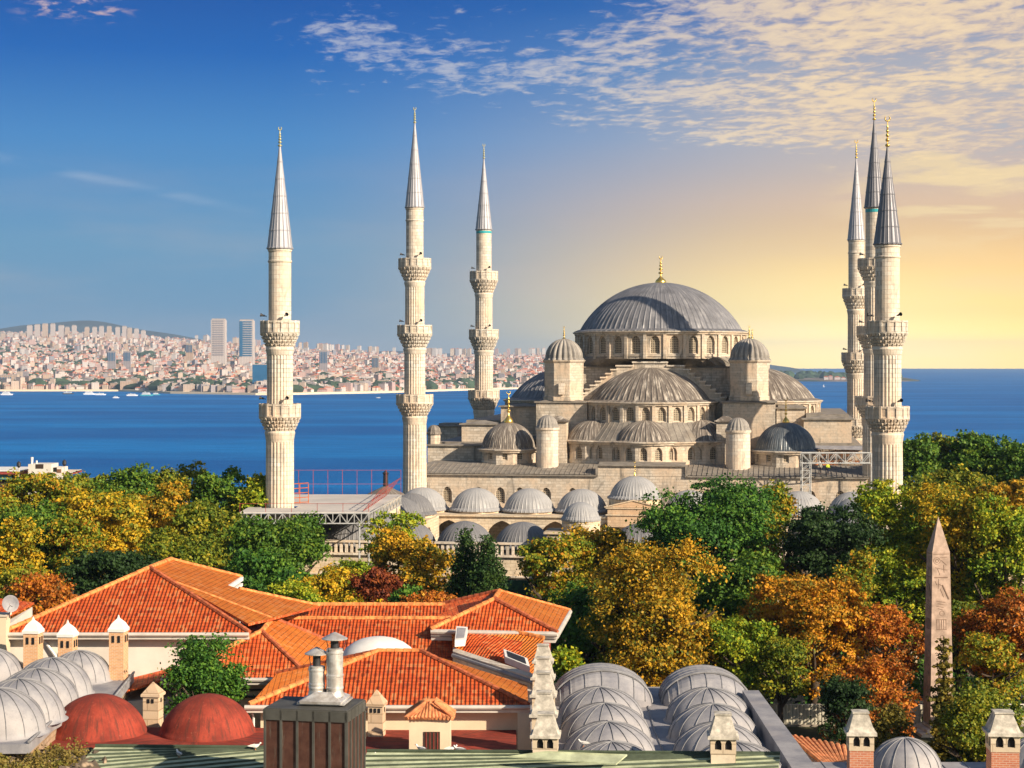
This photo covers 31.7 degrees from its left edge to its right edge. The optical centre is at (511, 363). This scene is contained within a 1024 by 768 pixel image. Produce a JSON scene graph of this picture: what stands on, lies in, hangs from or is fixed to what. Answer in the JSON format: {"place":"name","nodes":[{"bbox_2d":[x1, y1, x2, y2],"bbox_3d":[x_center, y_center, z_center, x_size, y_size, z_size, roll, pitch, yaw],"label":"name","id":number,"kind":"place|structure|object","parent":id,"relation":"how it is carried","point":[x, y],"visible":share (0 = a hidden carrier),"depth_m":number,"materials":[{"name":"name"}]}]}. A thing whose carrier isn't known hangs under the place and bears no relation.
{"place":"outdoors","nodes":[
{"label":"outdoors","id":0,"kind":"place"},
{"bbox_2d":[0,649,134,762],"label":"domed bath house","id":1,"kind":"structure","parent":0,"point":[37,696],"depth_m":81.49,"materials":[{"name":"metal"}]},
{"bbox_2d":[22,617,44,667],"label":"chimney","id":2,"kind":"object","parent":1,"relation":"on","point":[33,630],"visible":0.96,"depth_m":91.24,"materials":[{"name":"beige brick"}]},
{"bbox_2d":[107,615,129,679],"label":"chimney","id":3,"kind":"object","parent":1,"relation":"on","point":[118,628],"visible":0.99,"depth_m":91.23,"materials":[{"name":"beige brick"}]},
{"bbox_2d":[0,320,202,340],"bbox_3d":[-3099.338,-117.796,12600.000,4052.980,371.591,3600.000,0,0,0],"label":"distant hill","id":4,"kind":"structure","parent":0,"point":[81,325],"depth_m":12420.55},
{"bbox_2d":[84,744,263,767],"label":"sheet metal roof","id":5,"kind":"structure","parent":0,"point":[166,756],"depth_m":76.76,"materials":[{"name":"paint"}]},
{"bbox_2d":[0,387,518,394],"bbox_3d":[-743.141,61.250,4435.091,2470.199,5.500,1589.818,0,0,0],"label":"quay","id":6,"kind":"structure","parent":0,"point":[294,393],"depth_m":3930.09,"materials":[{"name":"paint"}]},
{"bbox_2d":[0,340,526,389],"bbox_3d":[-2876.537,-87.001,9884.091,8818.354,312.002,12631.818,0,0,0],"label":"shore land","id":7,"kind":"structure","parent":0,"point":[145,345],"depth_m":7793.21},
{"bbox_2d":[0,343,543,391],"bbox_3d":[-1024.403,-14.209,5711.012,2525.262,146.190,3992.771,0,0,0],"label":"shore wood","id":8,"kind":"object","parent":7,"relation":"on","point":[155,384],"visible":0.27,"depth_m":4265.88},
{"bbox_2d":[0,331,545,392],"bbox_3d":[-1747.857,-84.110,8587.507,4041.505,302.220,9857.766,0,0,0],"label":"city","id":9,"kind":"object","parent":7,"relation":"on","point":[436,359],"visible":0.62,"depth_m":6185.10},
{"bbox_2d":[244,648,529,749],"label":"tiled house","id":10,"kind":"structure","parent":0,"point":[401,680],"depth_m":86.06,"materials":[{"name":"tile"}]},
{"bbox_2d":[366,730,515,752],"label":"red terrace","id":11,"kind":"structure","parent":0,"point":[475,739],"depth_m":82.88,"materials":[{"name":"paint"}]},
{"bbox_2d":[366,689,387,736],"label":"chimney","id":12,"kind":"object","parent":11,"relation":"on","point":[377,702],"visible":0.93,"depth_m":83.67,"materials":[{"name":"stone"}]},
{"bbox_2d":[404,697,455,748],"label":"tiled hut","id":13,"kind":"object","parent":11,"relation":"on","point":[429,719],"visible":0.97,"depth_m":79.95,"materials":[{"name":"paint"}]},
{"bbox_2d":[430,588,571,650],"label":"tiled house","id":14,"kind":"structure","parent":0,"point":[498,611],"depth_m":102.63,"materials":[{"name":"tile"}]},
{"bbox_2d":[0,369,1023,507],"bbox_3d":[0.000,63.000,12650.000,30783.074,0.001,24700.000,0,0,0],"label":"sea","id":15,"kind":"structure","parent":0,"point":[356,438],"depth_m":1876.85,"materials":[{"name":"liquid"}]},
{"bbox_2d":[0,0,1023,368],"label":"sky","id":16,"kind":"structure","parent":0,"point":[713,139],"materials":[{"name":"blue"}]},
{"bbox_2d":[17,548,1023,752],"bbox_3d":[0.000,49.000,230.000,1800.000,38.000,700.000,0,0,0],"label":"ground","id":17,"kind":"structure","parent":0,"point":[809,732],"depth_m":146.84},
{"bbox_2d":[0,515,52,597],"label":"broadleaf tree","id":18,"kind":"object","parent":17,"relation":"on","point":[18,534],"visible":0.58,"depth_m":167.24,"materials":[{"name":"yellow plant"}]},
{"bbox_2d":[0,569,77,618],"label":"broadleaf tree","id":19,"kind":"object","parent":17,"relation":"on","point":[52,589],"visible":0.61,"depth_m":150.94,"materials":[{"name":"orange plant"}]},
{"bbox_2d":[0,497,85,606],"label":"broadleaf tree","id":20,"kind":"object","parent":17,"relation":"on","point":[42,514],"visible":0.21,"depth_m":178.59,"materials":[{"name":"yellow plant"}]},
{"bbox_2d":[0,467,95,599],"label":"broadleaf tree","id":21,"kind":"object","parent":17,"relation":"on","point":[43,485],"visible":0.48,"depth_m":204.06,"materials":[{"name":"yellow plant"}]},
{"bbox_2d":[6,747,106,767],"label":"rubble wall","id":22,"kind":"structure","parent":17,"relation":"on","point":[83,763],"depth_m":76.01,"materials":[{"name":"stone"}]},
{"bbox_2d":[0,737,90,767],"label":"dry herbs","id":23,"kind":"object","parent":22,"relation":"on","point":[40,761],"visible":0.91,"depth_m":75.61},
{"bbox_2d":[43,506,105,595],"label":"broadleaf tree","id":24,"kind":"object","parent":17,"relation":"on","point":[60,532],"visible":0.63,"depth_m":174.88,"materials":[{"name":"yellow plant"}]},
{"bbox_2d":[38,487,152,592],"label":"broadleaf tree","id":25,"kind":"object","parent":17,"relation":"on","point":[120,526],"visible":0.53,"depth_m":181.23,"materials":[{"name":"yellow plant"}]},
{"bbox_2d":[85,461,162,526],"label":"broadleaf tree","id":26,"kind":"object","parent":17,"relation":"on","point":[137,479],"visible":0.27,"depth_m":206.46,"materials":[{"name":"green plant"}]},
{"bbox_2d":[50,693,263,750],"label":"red domed building","id":27,"kind":"structure","parent":17,"relation":"on","point":[92,720],"depth_m":81.81,"materials":[{"name":"paint"}]},
{"bbox_2d":[141,682,165,726],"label":"chimney","id":28,"kind":"object","parent":27,"relation":"on","point":[153,693],"visible":0.96,"depth_m":86.64,"materials":[{"name":"stone"}]},
{"bbox_2d":[132,480,190,554],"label":"broadleaf tree","id":29,"kind":"object","parent":17,"relation":"on","point":[161,510],"visible":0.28,"depth_m":189.99,"materials":[{"name":"yellow plant"}]},
{"bbox_2d":[8,557,319,689],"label":"tiled house","id":30,"kind":"structure","parent":17,"relation":"on","point":[157,607],"depth_m":96.01,"materials":[{"name":"tile"}]},
{"bbox_2d":[136,524,226,567],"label":"broadleaf tree","id":31,"kind":"object","parent":17,"relation":"on","point":[165,543],"visible":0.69,"depth_m":164.64,"materials":[{"name":"green plant"}]},
{"bbox_2d":[149,459,224,515],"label":"broadleaf tree","id":32,"kind":"object","parent":17,"relation":"on","point":[167,475],"visible":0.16,"depth_m":210.09,"materials":[{"name":"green plant"}]},
{"bbox_2d":[150,629,253,713],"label":"broadleaf tree","id":33,"kind":"object","parent":17,"relation":"on","point":[197,670],"visible":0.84,"depth_m":88.84,"materials":[{"name":"green plant"}]},
{"bbox_2d":[170,497,248,568],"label":"broadleaf tree","id":34,"kind":"object","parent":17,"relation":"on","point":[197,518],"visible":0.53,"depth_m":184.98,"materials":[{"name":"green plant"}]},
{"bbox_2d":[190,465,248,612],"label":"broadleaf tree","id":35,"kind":"object","parent":17,"relation":"on","point":[212,487],"visible":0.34,"depth_m":203.97,"materials":[{"name":"green plant"}]},
{"bbox_2d":[126,619,330,727],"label":"tiled house","id":36,"kind":"structure","parent":17,"relation":"on","point":[269,649],"depth_m":93.55,"materials":[{"name":"tile"}]},
{"bbox_2d":[216,661,253,707],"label":"broadleaf tree","id":37,"kind":"object","parent":17,"relation":"on","point":[238,685],"visible":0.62,"depth_m":89.45,"materials":[{"name":"green plant"}]},
{"bbox_2d":[225,471,267,556],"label":"broadleaf tree","id":38,"kind":"object","parent":17,"relation":"on","point":[254,491],"visible":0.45,"depth_m":202.78,"materials":[{"name":"green plant"}]},
{"bbox_2d":[217,515,286,624],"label":"broadleaf tree","id":39,"kind":"object","parent":17,"relation":"on","point":[255,534],"visible":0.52,"depth_m":170.46,"materials":[{"name":"green plant"}]},
{"bbox_2d":[259,127,300,525],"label":"minaret","id":40,"kind":"object","parent":17,"relation":"on","point":[279,414],"visible":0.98,"depth_m":201.79,"materials":[{"name":"stone"}]},
{"bbox_2d":[252,510,332,580],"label":"broadleaf tree","id":41,"kind":"object","parent":17,"relation":"on","point":[298,536],"visible":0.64,"depth_m":172.23,"materials":[{"name":"green plant"}]},
{"bbox_2d":[239,494,401,622],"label":"restoration shelter","id":42,"kind":"object","parent":17,"relation":"on","point":[333,514],"visible":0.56,"depth_m":205.93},
{"bbox_2d":[280,616,452,660],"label":"tiled house","id":43,"kind":"structure","parent":17,"relation":"on","point":[413,631],"depth_m":103.13,"materials":[{"name":"tile"}]},
{"bbox_2d":[291,602,444,615],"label":"tiled house","id":44,"kind":"structure","parent":17,"relation":"on","point":[380,609],"depth_m":106.47,"materials":[{"name":"tile"}]},
{"bbox_2d":[358,509,426,592],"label":"broadleaf tree","id":45,"kind":"object","parent":17,"relation":"on","point":[404,517],"visible":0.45,"depth_m":175.05,"materials":[{"name":"green plant"}]},
{"bbox_2d":[366,524,446,601],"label":"broadleaf tree","id":46,"kind":"object","parent":17,"relation":"on","point":[398,552],"visible":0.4,"depth_m":170.86,"materials":[{"name":"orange plant"}]},
{"bbox_2d":[396,107,433,493],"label":"minaret","id":47,"kind":"object","parent":17,"relation":"on","point":[414,403],"visible":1,"depth_m":266.70,"materials":[{"name":"stone"}]},
{"bbox_2d":[468,145,499,418],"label":"minaret","id":48,"kind":"object","parent":17,"relation":"on","point":[483,397],"visible":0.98,"depth_m":327.62,"materials":[{"name":"stone"}]},
{"bbox_2d":[450,616,544,749],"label":"tiled house","id":49,"kind":"structure","parent":17,"relation":"on","point":[509,656],"depth_m":97.92,"materials":[{"name":"tile"}]},
{"bbox_2d":[514,532,606,641],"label":"broadleaf tree","id":50,"kind":"object","parent":17,"relation":"on","point":[553,558],"visible":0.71,"depth_m":174.53,"materials":[{"name":"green plant"}]},
{"bbox_2d":[366,749,779,767],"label":"sheet metal roof","id":51,"kind":"structure","parent":17,"relation":"on","point":[421,758],"depth_m":75.12,"materials":[{"name":"paint"}]},
{"bbox_2d":[263,696,365,767],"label":"clad chimney box","id":52,"kind":"object","parent":51,"relation":"on","point":[296,735],"visible":0.98,"depth_m":70.08,"materials":[{"name":"brown metal"}]},
{"bbox_2d":[297,632,352,705],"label":"steel flue pair","id":53,"kind":"object","parent":52,"relation":"on","point":[332,694],"visible":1,"depth_m":71.00,"materials":[{"name":"metal"}]},
{"bbox_2d":[530,711,560,752],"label":"chimney","id":54,"kind":"object","parent":51,"relation":"on","point":[545,734],"visible":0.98,"depth_m":75.53,"materials":[{"name":"stone"}]},
{"bbox_2d":[509,751,626,764],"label":"loose roof sheet","id":55,"kind":"object","parent":51,"relation":"on","point":[600,758],"visible":1,"depth_m":73.79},
{"bbox_2d":[707,711,738,763],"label":"chimney","id":56,"kind":"object","parent":51,"relation":"on","point":[722,735],"visible":1,"depth_m":74.51,"materials":[{"name":"stone"}]},
{"bbox_2d":[297,461,871,619],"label":"courtyard","id":57,"kind":"structure","parent":17,"relation":"on","point":[528,513],"depth_m":254.11,"materials":[{"name":"beige stone"}]},
{"bbox_2d":[558,522,635,585],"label":"broadleaf tree","id":58,"kind":"object","parent":17,"relation":"on","point":[606,537],"visible":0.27,"depth_m":180.35,"materials":[{"name":"yellow plant"}]},
{"bbox_2d":[580,598,665,676],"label":"broadleaf tree","id":59,"kind":"object","parent":17,"relation":"on","point":[594,622],"visible":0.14,"depth_m":151.49,"materials":[{"name":"yellow plant"}]},
{"bbox_2d":[426,256,868,539],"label":"mosque","id":60,"kind":"structure","parent":17,"relation":"on","point":[661,382],"depth_m":276.76,"materials":[{"name":"stone"}]},
{"bbox_2d":[576,533,733,686],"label":"broadleaf tree","id":61,"kind":"object","parent":17,"relation":"on","point":[655,592],"visible":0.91,"depth_m":147.26,"materials":[{"name":"yellow plant"}]},
{"bbox_2d":[529,663,815,767],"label":"domed schoolhouse","id":62,"kind":"structure","parent":17,"relation":"on","point":[604,706],"depth_m":87.50,"materials":[{"name":"beige stone"}]},
{"bbox_2d":[625,472,791,651],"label":"broadleaf tree","id":63,"kind":"object","parent":17,"relation":"on","point":[718,519],"visible":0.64,"depth_m":173.02,"materials":[{"name":"green plant"}]},
{"bbox_2d":[686,545,785,642],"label":"broadleaf tree","id":64,"kind":"object","parent":17,"relation":"on","point":[735,588],"visible":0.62,"depth_m":163.87,"materials":[{"name":"green plant"}]},
{"bbox_2d":[693,611,784,698],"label":"broadleaf tree","id":65,"kind":"object","parent":17,"relation":"on","point":[739,643],"visible":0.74,"depth_m":148.38,"materials":[{"name":"green plant"}]},
{"bbox_2d":[740,479,806,578],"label":"broadleaf tree","id":66,"kind":"object","parent":17,"relation":"on","point":[787,507],"visible":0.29,"depth_m":180.85,"materials":[{"name":"green plant"}]},
{"bbox_2d":[748,634,814,723],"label":"broadleaf tree","id":67,"kind":"object","parent":17,"relation":"on","point":[783,652],"visible":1,"depth_m":145.84,"materials":[{"name":"green plant"}]},
{"bbox_2d":[763,567,874,703],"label":"broadleaf tree","id":68,"kind":"object","parent":17,"relation":"on","point":[830,605],"visible":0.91,"depth_m":150.21,"materials":[{"name":"orange plant"}]},
{"bbox_2d":[792,734,846,761],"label":"tiled lean to","id":69,"kind":"object","parent":17,"relation":"on","point":[815,750],"visible":0.62,"depth_m":86.60,"materials":[{"name":"tile"}]},
{"bbox_2d":[780,498,897,655],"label":"broadleaf tree","id":70,"kind":"object","parent":17,"relation":"on","point":[814,553],"visible":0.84,"depth_m":168.38,"materials":[{"name":"green plant"}]},
{"bbox_2d":[809,673,880,744],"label":"broadleaf tree","id":71,"kind":"object","parent":17,"relation":"on","point":[841,698],"visible":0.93,"depth_m":139.34,"materials":[{"name":"green plant"}]},
{"bbox_2d":[841,140,864,458],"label":"minaret","id":72,"kind":"object","parent":17,"relation":"on","point":[852,359],"visible":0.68,"depth_m":323.69,"materials":[{"name":"stone"}]},
{"bbox_2d":[855,98,881,488],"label":"minaret","id":73,"kind":"object","parent":17,"relation":"on","point":[866,267],"visible":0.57,"depth_m":261.01,"materials":[{"name":"stone"}]},
{"bbox_2d":[816,650,921,741],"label":"broadleaf tree","id":74,"kind":"object","parent":17,"relation":"on","point":[882,674],"visible":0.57,"depth_m":141.89,"materials":[{"name":"orange plant"}]},
{"bbox_2d":[865,116,909,529],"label":"minaret","id":75,"kind":"object","parent":17,"relation":"on","point":[887,415],"visible":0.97,"depth_m":194.38,"materials":[{"name":"stone"}]},
{"bbox_2d":[848,477,931,652],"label":"broadleaf tree","id":76,"kind":"object","parent":17,"relation":"on","point":[879,503],"visible":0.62,"depth_m":174.11,"materials":[{"name":"green plant"}]},
{"bbox_2d":[871,699,913,750],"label":"broadleaf tree","id":77,"kind":"object","parent":17,"relation":"on","point":[889,714],"visible":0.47,"depth_m":121.63,"materials":[{"name":"green plant"}]},
{"bbox_2d":[769,704,1023,723],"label":"wall","id":78,"kind":"structure","parent":17,"relation":"on","point":[799,713],"depth_m":149.46,"materials":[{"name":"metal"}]},
{"bbox_2d":[868,562,956,660],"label":"broadleaf tree","id":79,"kind":"object","parent":17,"relation":"on","point":[906,592],"visible":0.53,"depth_m":169.84,"materials":[{"name":"green plant"}]},
{"bbox_2d":[813,737,1023,767],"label":"domed wing","id":80,"kind":"structure","parent":17,"relation":"on","point":[903,752],"depth_m":81.45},
{"bbox_2d":[843,709,876,767],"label":"chimney","id":81,"kind":"object","parent":80,"relation":"on","point":[860,731],"visible":1,"depth_m":72.54,"materials":[{"name":"stone"}]},
{"bbox_2d":[982,709,1023,767],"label":"chimney","id":82,"kind":"object","parent":80,"relation":"on","point":[1002,731],"visible":1,"depth_m":72.47,"materials":[{"name":"stone"}]},
{"bbox_2d":[903,431,948,507],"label":"broadleaf tree","id":83,"kind":"object","parent":17,"relation":"on","point":[918,452],"visible":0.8,"depth_m":259.77,"materials":[{"name":"green plant"}]},
{"bbox_2d":[909,517,952,737],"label":"obelisk","id":84,"kind":"object","parent":17,"relation":"on","point":[938,624],"visible":0.68,"depth_m":146.25,"materials":[{"name":"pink stone"}]},
{"bbox_2d":[926,636,957,761],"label":"conifer","id":85,"kind":"object","parent":17,"relation":"on","point":[943,689],"visible":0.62,"depth_m":123.70,"materials":[{"name":"green plant"}]},
{"bbox_2d":[903,461,997,525],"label":"broadleaf tree","id":86,"kind":"object","parent":17,"relation":"on","point":[977,477],"visible":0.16,"depth_m":221.90,"materials":[{"name":"green plant"}]},
{"bbox_2d":[894,474,1023,674],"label":"broadleaf tree","id":87,"kind":"object","parent":17,"relation":"on","point":[956,516],"visible":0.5,"depth_m":170.10,"materials":[{"name":"yellow plant"}]},
{"bbox_2d":[941,429,996,480],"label":"broadleaf tree","id":88,"kind":"object","parent":17,"relation":"on","point":[967,444],"visible":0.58,"depth_m":260.84,"materials":[{"name":"green plant"}]},
{"bbox_2d":[933,676,1023,761],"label":"broadleaf tree","id":89,"kind":"object","parent":17,"relation":"on","point":[963,721],"visible":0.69,"depth_m":116.85,"materials":[{"name":"green plant"}]},
{"bbox_2d":[952,583,1023,703],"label":"broadleaf tree","id":90,"kind":"object","parent":17,"relation":"on","point":[994,616],"visible":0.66,"depth_m":150.33,"materials":[{"name":"orange plant"}]},
{"bbox_2d":[952,630,1023,716],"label":"broadleaf tree","id":91,"kind":"object","parent":17,"relation":"on","point":[1010,667],"visible":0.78,"depth_m":147.09,"materials":[{"name":"green plant"}]},
{"bbox_2d":[963,476,1023,539],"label":"broadleaf tree","id":92,"kind":"object","parent":17,"relation":"on","point":[1013,493],"visible":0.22,"depth_m":214.50,"materials":[{"name":"yellow plant"}]},
{"bbox_2d":[986,440,1023,486],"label":"broadleaf tree","id":93,"kind":"object","parent":17,"relation":"on","point":[1012,462],"visible":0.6,"depth_m":256.44,"materials":[{"name":"green plant"}]},
{"bbox_2d":[554,682,1023,703],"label":"street","id":94,"kind":"structure","parent":0,"point":[921,702],"depth_m":162.21,"materials":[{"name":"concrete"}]},
{"bbox_2d":[56,547,161,596],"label":"broadleaf tree","id":95,"kind":"object","parent":94,"relation":"on","point":[84,574],"visible":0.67,"depth_m":158.60,"materials":[{"name":"green plant"}]},
{"bbox_2d":[222,545,313,591],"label":"broadleaf tree","id":96,"kind":"object","parent":94,"relation":"on","point":[260,571],"visible":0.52,"depth_m":164.41,"materials":[{"name":"green plant"}]},
{"bbox_2d":[264,572,327,602],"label":"broadleaf tree","id":97,"kind":"object","parent":94,"relation":"on","point":[295,589],"visible":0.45,"depth_m":154.75,"materials":[{"name":"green plant"}]},
{"bbox_2d":[287,561,384,602],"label":"broadleaf tree","id":98,"kind":"object","parent":94,"relation":"on","point":[332,585],"visible":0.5,"depth_m":158.17,"materials":[{"name":"yellow plant"}]},
{"bbox_2d":[344,566,407,601],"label":"broadleaf tree","id":99,"kind":"object","parent":94,"relation":"on","point":[373,585],"visible":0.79,"depth_m":158.84,"materials":[{"name":"red plant"}]},
{"bbox_2d":[394,537,455,593],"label":"broadleaf tree","id":100,"kind":"object","parent":94,"relation":"on","point":[423,553],"visible":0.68,"depth_m":166.86,"materials":[{"name":"yellow plant"}]},
{"bbox_2d":[440,525,478,599],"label":"conifer","id":101,"kind":"object","parent":94,"relation":"on","point":[463,560],"visible":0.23,"depth_m":162.46,"materials":[{"name":"green plant"}]},
{"bbox_2d":[459,531,513,595],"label":"conifer","id":102,"kind":"object","parent":94,"relation":"on","point":[485,576],"visible":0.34,"depth_m":160.44,"materials":[{"name":"green plant"}]},
{"bbox_2d":[544,580,620,685],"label":"broadleaf tree","id":103,"kind":"object","parent":94,"relation":"on","point":[572,630],"visible":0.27,"depth_m":157.67,"materials":[{"name":"green plant"}]},
{"bbox_2d":[737,570,806,675],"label":"broadleaf tree","id":104,"kind":"object","parent":94,"relation":"on","point":[765,585],"visible":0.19,"depth_m":157.22,"materials":[{"name":"orange plant"}]},
{"bbox_2d":[830,547,878,656],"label":"broadleaf tree","id":105,"kind":"object","parent":94,"relation":"on","point":[864,563],"visible":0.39,"depth_m":163.05,"materials":[{"name":"green plant"}]},
{"bbox_2d":[835,602,924,689],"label":"broadleaf tree","id":106,"kind":"object","parent":94,"relation":"on","point":[891,628],"visible":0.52,"depth_m":153.28,"materials":[{"name":"orange plant"}]},
{"bbox_2d":[950,491,1023,622],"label":"broadleaf tree","id":107,"kind":"object","parent":94,"relation":"on","point":[1009,560],"visible":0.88,"depth_m":166.35,"materials":[{"name":"green plant"}]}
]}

